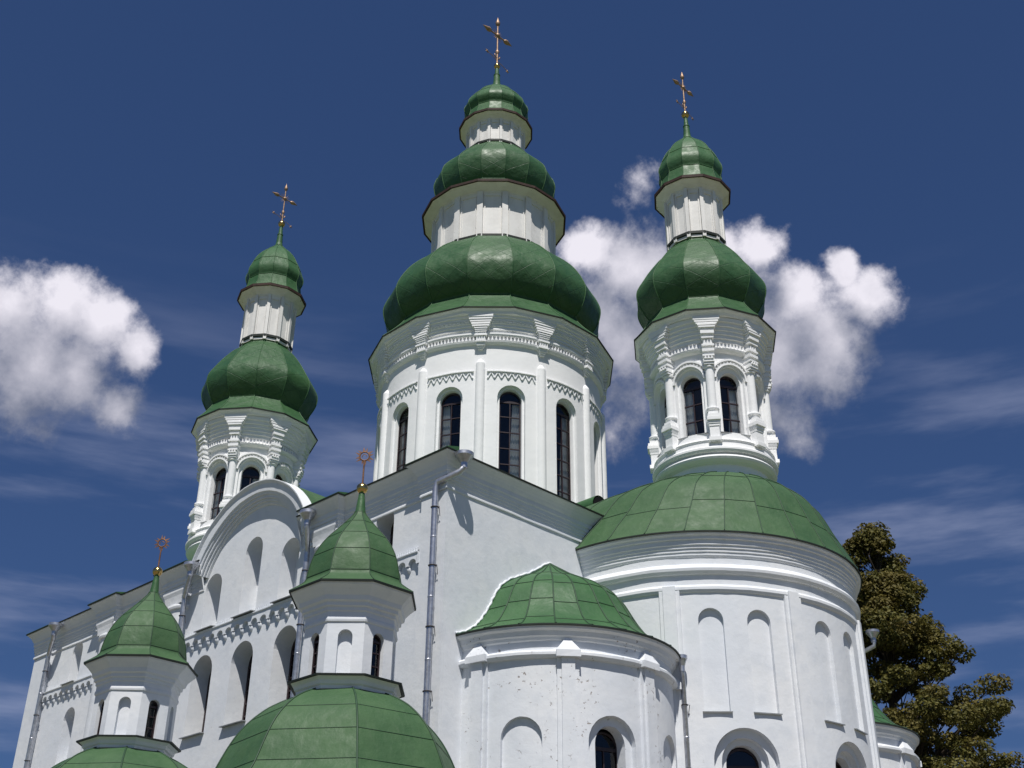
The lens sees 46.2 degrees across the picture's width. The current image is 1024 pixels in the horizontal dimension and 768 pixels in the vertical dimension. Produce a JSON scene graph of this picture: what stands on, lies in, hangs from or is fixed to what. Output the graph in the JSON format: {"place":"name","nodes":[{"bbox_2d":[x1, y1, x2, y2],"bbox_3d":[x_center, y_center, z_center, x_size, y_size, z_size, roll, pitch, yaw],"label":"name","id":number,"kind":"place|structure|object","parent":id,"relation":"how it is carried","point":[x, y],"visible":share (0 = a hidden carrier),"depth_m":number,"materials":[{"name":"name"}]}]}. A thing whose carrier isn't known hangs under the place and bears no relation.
{"place":"outdoors","nodes":[
{"label":"outdoors","id":0,"kind":"place"},
{"bbox_2d":[12,19,921,767],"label":"cathedral","id":1,"kind":"structure","parent":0,"point":[694,605],"depth_m":34.27,"materials":[{"name":"white paint"}]},
{"bbox_2d":[51,535,197,767],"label":"chapel","id":2,"kind":"structure","parent":1,"relation":"attached to","point":[142,671],"depth_m":28.81,"materials":[{"name":"white paint"}]},
{"bbox_2d":[97,702,103,733],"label":"window","id":3,"kind":"structure","parent":2,"relation":"in","point":[102,707],"depth_m":28.76,"materials":[{"name":"brown paint"}]},
{"bbox_2d":[146,701,157,737],"bbox_3d":[-8.658,8.045,28.686,0.060,0.930,0.280,-25,-38,38],"label":"window","id":4,"kind":"structure","parent":2,"relation":"in","point":[155,707],"depth_m":28.78,"materials":[{"name":"brown paint"}]},
{"bbox_2d":[179,670,211,738],"bbox_3d":[-8.755,8.968,34.336,1.100,2.300,0.740,-25,-38,38],"label":"window","id":5,"kind":"structure","parent":1,"relation":"in","point":[202,732],"depth_m":34.60,"materials":[{"name":"brown paint"}]},
{"bbox_2d":[200,469,225,522],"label":"window","id":6,"kind":"structure","parent":1,"relation":"in","point":[219,492],"depth_m":42.00,"materials":[{"name":"brown paint"}]},
{"bbox_2d":[219,654,252,727],"bbox_3d":[-7.323,8.293,33.114,1.100,2.300,0.740,-25,-38,38],"label":"window","id":7,"kind":"structure","parent":1,"relation":"in","point":[250,662],"depth_m":33.48,"materials":[{"name":"brown paint"}]},
{"bbox_2d":[240,467,258,490],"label":"window","id":8,"kind":"structure","parent":1,"relation":"in","point":[255,478],"depth_m":42.09,"materials":[{"name":"black glass"}]},
{"bbox_2d":[286,639,295,698],"bbox_3d":[-5.654,7.717,32.114,1.000,2.250,0.060,-25,-38,38],"label":"window","id":9,"kind":"structure","parent":1,"relation":"in","point":[293,647],"depth_m":32.48,"materials":[{"name":"brown paint"}]},
{"bbox_2d":[215,448,454,767],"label":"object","id":10,"kind":"structure","parent":1,"relation":"attached to","point":[353,600],"depth_m":23.59,"materials":[{"name":"white paint"}]},
{"bbox_2d":[311,635,318,673],"bbox_3d":[-3.884,5.475,24.041,0.280,0.930,0.060,-25,-38,38],"label":"window","id":11,"kind":"structure","parent":10,"relation":"in","point":[316,641],"depth_m":24.14,"materials":[{"name":"brown paint"}]},
{"bbox_2d":[371,635,380,676],"bbox_3d":[-2.773,5.489,24.049,0.060,0.930,0.280,-25,-38,38],"label":"window","id":12,"kind":"structure","parent":10,"relation":"in","point":[378,642],"depth_m":24.14,"materials":[{"name":"brown paint"}]},
{"bbox_2d":[390,522,393,546],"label":"window","id":13,"kind":"structure","parent":1,"relation":"in","point":[391,539],"depth_m":31.31,"materials":[{"name":"brown paint"}]},
{"bbox_2d":[396,408,408,470],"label":"window","id":14,"kind":"structure","parent":1,"relation":"in","point":[404,436],"depth_m":41.75,"materials":[{"name":"brown paint"}]},
{"bbox_2d":[440,394,460,448],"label":"window","id":15,"kind":"structure","parent":1,"relation":"in","point":[446,433],"depth_m":40.81,"materials":[{"name":"grey glass"}]},
{"bbox_2d":[498,392,520,477],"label":"window","id":16,"kind":"structure","parent":1,"relation":"in","point":[514,448],"depth_m":40.36,"materials":[{"name":"grey glass"}]},
{"bbox_2d":[556,404,570,499],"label":"window","id":17,"kind":"structure","parent":1,"relation":"in","point":[562,490],"depth_m":41.07,"materials":[{"name":"grey glass"}]},
{"bbox_2d":[595,732,616,767],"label":"window","id":18,"kind":"structure","parent":1,"relation":"in","point":[602,749],"depth_m":26.75,"materials":[{"name":"brown paint"}]},
{"bbox_2d":[678,378,707,439],"bbox_3d":[5.433,0.727,35.938,0.930,2.080,0.458,-15,-33,26],"label":"window","id":19,"kind":"structure","parent":1,"relation":"in","point":[691,424],"depth_m":36.14,"materials":[{"name":"grey glass"}]},
{"bbox_2d":[720,377,750,435],"bbox_3d":[6.514,0.666,35.813,0.930,2.080,0.458,8,-30,-13],"label":"window","id":20,"kind":"structure","parent":1,"relation":"in","point":[733,420],"depth_m":35.98,"materials":[{"name":"grey glass"}]},
{"bbox_2d":[726,749,758,767],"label":"window","id":21,"kind":"structure","parent":1,"relation":"in","point":[736,750],"depth_m":28.99,"materials":[{"name":"brown paint"}]},
{"bbox_2d":[0,0,1023,767],"label":"sky","id":22,"kind":"structure","parent":0,"point":[870,153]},
{"bbox_2d":[842,520,1023,767],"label":"tree","id":23,"kind":"object","parent":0,"point":[888,600],"visible":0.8,"depth_m":48.64,"materials":[{"name":"green plant"}]}
]}

